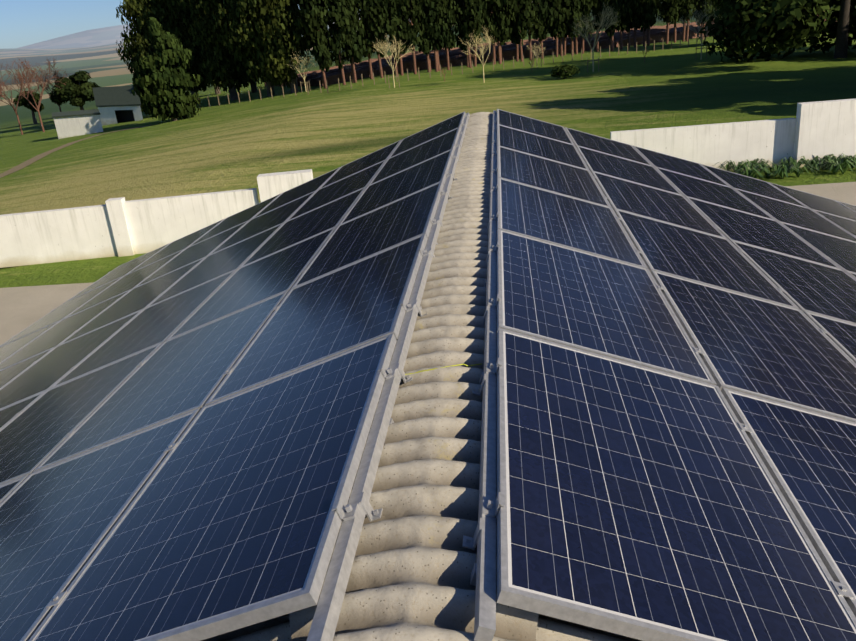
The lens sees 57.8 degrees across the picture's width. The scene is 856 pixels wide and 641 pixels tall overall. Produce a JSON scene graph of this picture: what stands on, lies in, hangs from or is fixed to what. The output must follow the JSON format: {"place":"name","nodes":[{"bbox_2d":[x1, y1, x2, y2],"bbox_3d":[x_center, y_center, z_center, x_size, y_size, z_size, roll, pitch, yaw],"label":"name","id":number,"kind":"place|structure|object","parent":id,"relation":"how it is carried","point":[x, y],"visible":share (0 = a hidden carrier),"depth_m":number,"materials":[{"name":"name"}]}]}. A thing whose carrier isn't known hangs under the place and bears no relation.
{"place":"outdoors","nodes":[
{"label":"outdoors","id":0,"kind":"place"},
{"bbox_2d":[105,197,134,256],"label":"wall pier","id":1,"kind":"structure","parent":0,"point":[120,226],"depth_m":25.69,"materials":[{"name":"white paint"}]},
{"bbox_2d":[0,0,298,48],"label":"sky","id":2,"kind":"structure","parent":0,"point":[22,22],"materials":[{"name":"blue"}]},
{"bbox_2d":[123,188,258,253],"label":"yard wall","id":3,"kind":"structure","parent":0,"point":[155,223],"depth_m":25.80,"materials":[{"name":"white paint"}]},
{"bbox_2d":[257,169,312,201],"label":"wall","id":4,"kind":"structure","parent":0,"point":[270,185],"depth_m":25.47,"materials":[{"name":"white paint"}]},
{"bbox_2d":[0,1,855,287],"bbox_3d":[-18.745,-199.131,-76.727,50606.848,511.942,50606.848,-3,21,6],"label":"ground","id":5,"kind":"structure","parent":0,"point":[225,145],"depth_m":60.49,"materials":[{"name":"green plant"}]},
{"bbox_2d":[0,57,37,134],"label":"bare tree","id":6,"kind":"object","parent":5,"relation":"on","point":[9,100],"visible":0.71,"depth_m":123.70,"materials":[{"name":"brown plant"}]},
{"bbox_2d":[13,91,43,123],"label":"olive tree","id":7,"kind":"object","parent":5,"relation":"on","point":[24,101],"visible":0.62,"depth_m":162.87,"materials":[{"name":"green plant"}]},
{"bbox_2d":[0,56,70,131],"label":"bare tree","id":8,"kind":"object","parent":5,"relation":"on","point":[29,89],"visible":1,"depth_m":118.29,"materials":[{"name":"brown plant"}]},
{"bbox_2d":[0,204,117,267],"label":"yard wall","id":9,"kind":"structure","parent":5,"relation":"on","point":[55,235],"depth_m":25.78,"materials":[{"name":"white paint"}]},
{"bbox_2d":[49,70,99,109],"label":"olive tree","id":10,"kind":"object","parent":5,"relation":"on","point":[78,86],"visible":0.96,"depth_m":119.78,"materials":[{"name":"green plant"}]},
{"bbox_2d":[0,125,148,177],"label":"dirt track","id":11,"kind":"structure","parent":5,"relation":"on","point":[24,164],"depth_m":71.45,"materials":[{"name":"soil"}]},
{"bbox_2d":[52,109,102,138],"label":"pump house","id":12,"kind":"structure","parent":5,"relation":"on","point":[75,123],"depth_m":94.50,"materials":[{"name":"white paint"}]},
{"bbox_2d":[92,85,142,125],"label":"shed","id":13,"kind":"structure","parent":5,"relation":"on","point":[116,104],"depth_m":106.34,"materials":[{"name":"white paint"}]},
{"bbox_2d":[116,0,162,73],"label":"evergreen tree clump","id":14,"kind":"object","parent":5,"relation":"on","point":[138,47],"visible":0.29,"depth_m":132.54,"materials":[{"name":"green plant"}]},
{"bbox_2d":[131,17,200,121],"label":"dark tree","id":15,"kind":"object","parent":5,"relation":"on","point":[163,81],"visible":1,"depth_m":85.80,"materials":[{"name":"green plant"}]},
{"bbox_2d":[132,0,213,103],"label":"evergreen tree clump","id":16,"kind":"object","parent":5,"relation":"on","point":[176,19],"visible":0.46,"depth_m":115.63,"materials":[{"name":"green plant"}]},
{"bbox_2d":[177,0,253,100],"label":"evergreen tree clump","id":17,"kind":"object","parent":5,"relation":"on","point":[229,70],"visible":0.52,"depth_m":106.74,"materials":[{"name":"green plant"}]},
{"bbox_2d":[212,0,298,96],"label":"evergreen tree clump","id":18,"kind":"object","parent":5,"relation":"on","point":[242,33],"visible":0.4,"depth_m":99.61,"materials":[{"name":"green plant"}]},
{"bbox_2d":[236,0,313,92],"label":"evergreen tree clump","id":19,"kind":"object","parent":5,"relation":"on","point":[282,43],"visible":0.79,"depth_m":97.34,"materials":[{"name":"green plant"}]},
{"bbox_2d":[296,0,332,88],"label":"tree","id":20,"kind":"object","parent":5,"relation":"on","point":[324,55],"visible":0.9,"depth_m":94.73,"materials":[{"name":"green plant"}]},
{"bbox_2d":[319,0,358,84],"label":"tree","id":21,"kind":"object","parent":5,"relation":"on","point":[334,46],"visible":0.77,"depth_m":95.39,"materials":[{"name":"green plant"}]},
{"bbox_2d":[332,0,365,82],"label":"tree","id":22,"kind":"object","parent":5,"relation":"on","point":[344,3],"visible":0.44,"depth_m":96.09,"materials":[{"name":"green plant"}]},
{"bbox_2d":[332,0,366,82],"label":"tree","id":23,"kind":"object","parent":5,"relation":"on","point":[356,52],"visible":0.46,"depth_m":96.54,"materials":[{"name":"green plant"}]},
{"bbox_2d":[355,0,379,78],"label":"tree","id":24,"kind":"object","parent":5,"relation":"on","point":[369,40],"visible":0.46,"depth_m":98.17,"materials":[{"name":"green plant"}]},
{"bbox_2d":[358,0,390,77],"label":"tree","id":25,"kind":"object","parent":5,"relation":"on","point":[380,35],"visible":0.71,"depth_m":97.28,"materials":[{"name":"green plant"}]},
{"bbox_2d":[373,0,408,75],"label":"tree","id":26,"kind":"object","parent":5,"relation":"on","point":[395,22],"visible":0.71,"depth_m":97.57,"materials":[{"name":"green plant"}]},
{"bbox_2d":[396,0,424,73],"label":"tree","id":27,"kind":"object","parent":5,"relation":"on","point":[407,6],"visible":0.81,"depth_m":98.53,"materials":[{"name":"green plant"}]},
{"bbox_2d":[413,0,437,71],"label":"tree","id":28,"kind":"object","parent":5,"relation":"on","point":[424,44],"visible":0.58,"depth_m":100.53,"materials":[{"name":"green plant"}]},
{"bbox_2d":[0,182,855,344],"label":"pavement","id":29,"kind":"structure","parent":5,"relation":"on","point":[22,308],"depth_m":22.53,"materials":[{"name":"grey concrete"}]},
{"bbox_2d":[420,0,449,71],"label":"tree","id":30,"kind":"object","parent":5,"relation":"on","point":[436,8],"visible":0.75,"depth_m":99.66,"materials":[{"name":"green plant"}]},
{"bbox_2d":[436,0,464,69],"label":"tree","id":31,"kind":"object","parent":5,"relation":"on","point":[449,44],"visible":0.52,"depth_m":101.33,"materials":[{"name":"green plant"}]},
{"bbox_2d":[198,34,713,107],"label":"fence posts","id":32,"kind":"object","parent":5,"relation":"on","point":[462,69],"visible":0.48,"depth_m":97.41,"materials":[{"name":"brown wood"}]},
{"bbox_2d":[457,0,485,67],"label":"tree","id":33,"kind":"object","parent":5,"relation":"on","point":[472,13],"visible":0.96,"depth_m":101.01,"materials":[{"name":"green plant"}]},
{"bbox_2d":[483,0,500,63],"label":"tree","id":34,"kind":"object","parent":5,"relation":"on","point":[491,30],"visible":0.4,"depth_m":104.11,"materials":[{"name":"green plant"}]},
{"bbox_2d":[483,0,516,63],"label":"tree","id":35,"kind":"object","parent":5,"relation":"on","point":[498,7],"visible":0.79,"depth_m":103.76,"materials":[{"name":"green plant"}]},
{"bbox_2d":[504,0,536,61],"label":"tree","id":36,"kind":"object","parent":5,"relation":"on","point":[519,27],"visible":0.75,"depth_m":104.85,"materials":[{"name":"green plant"}]},
{"bbox_2d":[519,0,544,59],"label":"tree","id":37,"kind":"object","parent":5,"relation":"on","point":[537,22],"visible":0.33,"depth_m":106.14,"materials":[{"name":"green plant"}]},
{"bbox_2d":[533,0,558,58],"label":"tree","id":38,"kind":"object","parent":5,"relation":"on","point":[541,35],"visible":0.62,"depth_m":107.09,"materials":[{"name":"green plant"}]},
{"bbox_2d":[537,0,564,56],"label":"tree","id":39,"kind":"object","parent":5,"relation":"on","point":[553,29],"visible":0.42,"depth_m":107.80,"materials":[{"name":"green plant"}]},
{"bbox_2d":[546,0,584,55],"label":"tree","id":40,"kind":"object","parent":5,"relation":"on","point":[566,9],"visible":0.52,"depth_m":107.00,"materials":[{"name":"green plant"}]},
{"bbox_2d":[563,0,582,54],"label":"tree","id":41,"kind":"object","parent":5,"relation":"on","point":[573,26],"visible":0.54,"depth_m":108.45,"materials":[{"name":"green plant"}]},
{"bbox_2d":[578,0,597,53],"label":"tree","id":42,"kind":"object","parent":5,"relation":"on","point":[589,4],"visible":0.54,"depth_m":109.97,"materials":[{"name":"green plant"}]},
{"bbox_2d":[573,1,620,72],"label":"young tree","id":43,"kind":"object","parent":5,"relation":"on","point":[595,36],"visible":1,"depth_m":78.55,"materials":[{"name":"green plant"}]},
{"bbox_2d":[600,0,626,30],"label":"tree","id":44,"kind":"object","parent":5,"relation":"on","point":[618,25],"visible":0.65,"depth_m":109.92,"materials":[{"name":"green plant"}]},
{"bbox_2d":[610,0,637,49],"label":"tree","id":45,"kind":"object","parent":5,"relation":"on","point":[627,10],"visible":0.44,"depth_m":110.49,"materials":[{"name":"green plant"}]},
{"bbox_2d":[657,0,683,43],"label":"tree","id":46,"kind":"object","parent":5,"relation":"on","point":[664,13],"visible":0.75,"depth_m":115.03,"materials":[{"name":"green plant"}]},
{"bbox_2d":[678,0,698,41],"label":"tree","id":47,"kind":"object","parent":5,"relation":"on","point":[688,5],"visible":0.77,"depth_m":115.90,"materials":[{"name":"green plant"}]},
{"bbox_2d":[610,118,795,170],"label":"yard wall","id":48,"kind":"structure","parent":5,"relation":"on","point":[769,141],"depth_m":30.01,"materials":[{"name":"white paint"}]},
{"bbox_2d":[697,0,855,62],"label":"tree","id":49,"kind":"object","parent":5,"relation":"on","point":[780,25],"visible":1,"depth_m":67.87,"materials":[{"name":"green plant"}]},
{"bbox_2d":[713,153,855,178],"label":"agapanthus bed","id":50,"kind":"object","parent":5,"relation":"on","point":[835,164],"visible":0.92,"depth_m":28.62,"materials":[{"name":"green plant"}]},
{"bbox_2d":[793,98,855,167],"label":"yard wall","id":51,"kind":"structure","parent":5,"relation":"on","point":[823,129],"depth_m":29.11,"materials":[{"name":"white paint"}]},
{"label":"barn walls","id":52,"kind":"object","parent":5,"relation":"on","visible":0},
{"bbox_2d":[201,614,641,640],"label":"roof sheets","id":53,"kind":"object","parent":52,"relation":"on","point":[549,628],"visible":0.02,"depth_m":2.02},
{"bbox_2d":[289,112,538,640],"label":"ridge cap","id":54,"kind":"object","parent":53,"relation":"on","point":[414,561],"visible":0.6,"depth_m":2.47,"materials":[{"name":"beige concrete"}]},
{"bbox_2d":[11,110,855,640],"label":"mounting rails","id":55,"kind":"object","parent":53,"relation":"on","point":[355,510],"visible":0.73,"depth_m":2.48,"materials":[{"name":"metal"}]},
{"bbox_2d":[0,475,27,502],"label":"solar panel","id":56,"kind":"object","parent":55,"relation":"on","point":[7,489],"visible":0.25,"depth_m":3.80,"materials":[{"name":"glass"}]},
{"bbox_2d":[0,391,45,429],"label":"solar panel","id":57,"kind":"object","parent":55,"relation":"on","point":[8,413],"visible":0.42,"depth_m":5.50,"materials":[{"name":"glass"}]},
{"bbox_2d":[0,347,54,388],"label":"solar panel","id":58,"kind":"object","parent":55,"relation":"on","point":[9,374],"visible":0.5,"depth_m":7.19,"materials":[{"name":"glass"}]},
{"bbox_2d":[0,320,60,362],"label":"solar panel","id":59,"kind":"object","parent":55,"relation":"attached to","point":[7,350],"visible":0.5,"depth_m":8.88,"materials":[{"name":"glass"}]},
{"bbox_2d":[0,276,122,345],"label":"solar panel","id":60,"kind":"object","parent":55,"relation":"attached to","point":[63,310],"visible":0.58,"depth_m":9.99,"materials":[{"name":"glass"}]},
{"bbox_2d":[0,289,131,369],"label":"solar panel","id":61,"kind":"object","parent":55,"relation":"on","point":[58,333],"visible":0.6,"depth_m":8.23,"materials":[{"name":"glass"}]},
{"bbox_2d":[0,310,141,408],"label":"solar panel","id":62,"kind":"object","parent":55,"relation":"on","point":[50,369],"visible":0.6,"depth_m":6.50,"materials":[{"name":"glass"}]},
{"bbox_2d":[0,343,161,484],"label":"solar panel","id":63,"kind":"object","parent":55,"relation":"on","point":[34,433],"visible":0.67,"depth_m":4.79,"materials":[{"name":"glass"}]},
{"bbox_2d":[0,408,199,640],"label":"solar panel","id":64,"kind":"object","parent":55,"relation":"on","point":[58,521],"visible":0.79,"depth_m":3.10,"materials":[{"name":"glass"}]},
{"bbox_2d":[67,243,169,300],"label":"solar panel","id":65,"kind":"object","parent":55,"relation":"attached to","point":[124,269],"visible":0.54,"depth_m":11.54,"materials":[{"name":"glass"}]},
{"bbox_2d":[64,249,184,318],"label":"solar panel","id":66,"kind":"object","parent":55,"relation":"on","point":[129,281],"visible":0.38,"depth_m":9.76,"materials":[{"name":"glass"}]},
{"bbox_2d":[58,257,205,345],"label":"solar panel","id":67,"kind":"object","parent":55,"relation":"on","point":[138,298],"visible":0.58,"depth_m":7.96,"materials":[{"name":"glass"}]},
{"bbox_2d":[50,270,235,388],"bbox_3d":[-2.228,0.035,6.303,0.990,0.040,1.650,-21,18,13],"label":"solar panel","id":68,"kind":"object","parent":55,"relation":"on","point":[152,325],"visible":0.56,"depth_m":6.16,"materials":[{"name":"glass"}]},
{"bbox_2d":[33,291,288,471],"bbox_3d":[-1.446,0.293,4.533,0.990,0.040,1.650,-21,18,13],"label":"solar panel","id":69,"kind":"object","parent":55,"relation":"on","point":[174,377],"visible":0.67,"depth_m":4.33,"materials":[{"name":"glass"}]},
{"bbox_2d":[126,219,223,274],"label":"solar panel","id":70,"kind":"object","parent":55,"relation":"on","point":[178,245],"visible":0.56,"depth_m":11.32,"materials":[{"name":"glass"}]},
{"bbox_2d":[134,220,249,287],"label":"solar panel","id":71,"kind":"object","parent":55,"relation":"on","point":[197,251],"visible":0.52,"depth_m":9.54,"materials":[{"name":"glass"}]},
{"bbox_2d":[29,333,396,640],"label":"solar panel","id":72,"kind":"object","parent":55,"relation":"on","point":[229,520],"visible":0.88,"depth_m":2.47,"materials":[{"name":"glass"}]},
{"bbox_2d":[146,223,283,307],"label":"solar panel","id":73,"kind":"object","parent":55,"relation":"on","point":[221,263],"visible":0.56,"depth_m":7.74,"materials":[{"name":"glass"}]},
{"bbox_2d":[187,193,281,247],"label":"solar panel","id":74,"kind":"object","parent":55,"relation":"on","point":[238,218],"visible":0.62,"depth_m":11.10,"materials":[{"name":"glass"}]},
{"bbox_2d":[166,227,335,340],"bbox_3d":[-1.310,-0.321,6.081,0.990,0.040,1.650,-21,18,13],"label":"solar panel","id":75,"kind":"object","parent":55,"relation":"on","point":[262,279],"visible":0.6,"depth_m":5.93,"materials":[{"name":"glass"}]},
{"bbox_2d":[208,191,315,255],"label":"solar panel","id":76,"kind":"object","parent":55,"relation":"on","point":[266,221],"visible":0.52,"depth_m":9.31,"materials":[{"name":"glass"}]},
{"bbox_2d":[252,167,339,218],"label":"solar panel","id":77,"kind":"object","parent":55,"relation":"on","point":[299,191],"visible":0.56,"depth_m":10.87,"materials":[{"name":"glass"}]},
{"bbox_2d":[239,187,365,267],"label":"solar panel","id":78,"kind":"object","parent":55,"relation":"on","point":[309,224],"visible":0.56,"depth_m":7.51,"materials":[{"name":"glass"}]},
{"bbox_2d":[205,234,427,405],"bbox_3d":[-0.527,-0.063,4.311,0.990,0.040,1.650,-21,18,13],"label":"solar panel","id":79,"kind":"object","parent":55,"relation":"on","point":[339,311],"visible":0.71,"depth_m":4.10,"materials":[{"name":"glass"}]},
{"bbox_2d":[287,160,386,220],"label":"solar panel","id":80,"kind":"object","parent":55,"relation":"on","point":[350,184],"visible":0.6,"depth_m":9.09,"materials":[{"name":"glass"}]},
{"bbox_2d":[318,140,401,189],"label":"solar panel","id":81,"kind":"object","parent":55,"relation":"on","point":[363,163],"visible":0.65,"depth_m":10.65,"materials":[{"name":"glass"}]},
{"bbox_2d":[291,181,443,288],"bbox_3d":[-0.391,-0.676,5.859,0.990,0.040,1.650,-21,18,13],"label":"solar panel","id":82,"kind":"object","parent":55,"relation":"on","point":[388,226],"visible":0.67,"depth_m":5.70,"materials":[{"name":"glass"}]},
{"bbox_2d":[338,149,453,225],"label":"solar panel","id":83,"kind":"object","parent":55,"relation":"on","point":[402,184],"visible":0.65,"depth_m":7.29,"materials":[{"name":"glass"}]},
{"bbox_2d":[368,127,460,185],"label":"solar panel","id":84,"kind":"object","parent":55,"relation":"on","point":[418,154],"visible":0.67,"depth_m":8.86,"materials":[{"name":"glass"}]},
{"bbox_2d":[388,111,465,158],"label":"solar panel","id":85,"kind":"object","parent":55,"relation":"on","point":[430,133],"visible":0.71,"depth_m":10.43,"materials":[{"name":"glass"}]},
{"bbox_2d":[496,109,573,144],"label":"solar panel","id":86,"kind":"object","parent":55,"relation":"on","point":[532,125],"visible":0.77,"depth_m":10.28,"materials":[{"name":"glass"}]},
{"bbox_2d":[496,124,588,169],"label":"solar panel","id":87,"kind":"object","parent":55,"relation":"on","point":[538,145],"visible":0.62,"depth_m":8.71,"materials":[{"name":"glass"}]},
{"bbox_2d":[496,146,611,207],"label":"solar panel","id":88,"kind":"object","parent":55,"relation":"on","point":[547,174],"visible":0.77,"depth_m":7.13,"materials":[{"name":"glass"}]},
{"bbox_2d":[496,177,647,268],"bbox_3d":[0.987,-0.746,5.710,0.990,0.040,1.650,15,22,-1],"label":"solar panel","id":89,"kind":"object","parent":55,"relation":"on","point":[560,219],"visible":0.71,"depth_m":5.55,"materials":[{"name":"glass"}]},
{"bbox_2d":[496,229,716,384],"bbox_3d":[0.851,-0.133,4.162,0.990,0.040,1.650,15,22,-1],"label":"solar panel","id":90,"kind":"object","parent":55,"relation":"on","point":[582,300],"visible":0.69,"depth_m":3.94,"materials":[{"name":"glass"}]},
{"bbox_2d":[565,127,652,165],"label":"solar panel","id":91,"kind":"object","parent":55,"relation":"on","point":[605,145],"visible":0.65,"depth_m":10.29,"materials":[{"name":"glass"}]},
{"bbox_2d":[576,146,681,194],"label":"solar panel","id":92,"kind":"object","parent":55,"relation":"on","point":[624,169],"visible":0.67,"depth_m":8.73,"materials":[{"name":"glass"}]},
{"bbox_2d":[591,171,726,238],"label":"solar panel","id":93,"kind":"object","parent":55,"relation":"on","point":[652,203],"visible":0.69,"depth_m":7.15,"materials":[{"name":"glass"}]},
{"bbox_2d":[497,328,855,640],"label":"solar panel","id":94,"kind":"object","parent":55,"relation":"on","point":[642,503],"visible":0.98,"depth_m":2.31,"materials":[{"name":"glass"}]},
{"bbox_2d":[633,146,729,186],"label":"solar panel","id":95,"kind":"object","parent":55,"relation":"on","point":[678,165],"visible":0.65,"depth_m":10.31,"materials":[{"name":"glass"}]},
{"bbox_2d":[614,209,798,308],"bbox_3d":[1.963,-0.487,5.726,0.990,0.040,1.650,15,22,-1],"label":"solar panel","id":96,"kind":"object","parent":55,"relation":"on","point":[695,256],"visible":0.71,"depth_m":5.57,"materials":[{"name":"glass"}]},
{"bbox_2d":[655,167,775,220],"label":"solar panel","id":97,"kind":"object","parent":55,"relation":"on","point":[709,192],"visible":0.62,"depth_m":8.74,"materials":[{"name":"glass"}]},
{"bbox_2d":[651,270,855,422],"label":"solar panel","id":98,"kind":"object","parent":55,"relation":"on","point":[769,350],"visible":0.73,"depth_m":4.05,"materials":[{"name":"glass"}]},
{"bbox_2d":[701,164,807,207],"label":"solar panel","id":99,"kind":"object","parent":55,"relation":"on","point":[750,184],"visible":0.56,"depth_m":10.32,"materials":[{"name":"glass"}]},
{"bbox_2d":[685,196,842,269],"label":"solar panel","id":100,"kind":"object","parent":55,"relation":"on","point":[754,230],"visible":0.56,"depth_m":7.17,"materials":[{"name":"glass"}]},
{"bbox_2d":[721,387,855,616],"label":"solar panel","id":101,"kind":"object","parent":55,"relation":"on","point":[808,457],"visible":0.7,"depth_m":2.87,"materials":[{"name":"glass"}]},
{"bbox_2d":[730,240,855,324],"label":"solar panel","id":102,"kind":"object","parent":55,"relation":"on","point":[818,288],"visible":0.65,"depth_m":5.78,"materials":[{"name":"glass"}]},
{"bbox_2d":[733,188,855,241],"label":"solar panel","id":103,"kind":"object","parent":55,"relation":"on","point":[793,214],"visible":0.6,"depth_m":8.77,"materials":[{"name":"glass"}]},
{"bbox_2d":[768,182,855,220],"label":"solar panel","id":104,"kind":"object","parent":55,"relation":"on","point":[821,204],"visible":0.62,"depth_m":10.44,"materials":[{"name":"glass"}]},
{"bbox_2d":[779,222,855,272],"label":"solar panel","id":105,"kind":"object","parent":55,"relation":"on","point":[840,253],"visible":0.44,"depth_m":7.48,"materials":[{"name":"glass"}]},
{"bbox_2d":[803,311,855,362],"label":"solar panel","id":106,"kind":"object","parent":55,"relation":"on","point":[842,336],"visible":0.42,"depth_m":4.71,"materials":[{"name":"glass"}]},
{"bbox_2d":[811,209,855,235],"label":"solar panel","id":107,"kind":"object","parent":55,"relation":"on","point":[847,225],"visible":0.55,"depth_m":9.24,"materials":[{"name":"glass"}]},
{"bbox_2d":[264,19,825,86],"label":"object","id":108,"kind":"object","parent":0,"point":[457,56],"visible":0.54,"depth_m":120.53,"materials":[{"name":"brown wood"}]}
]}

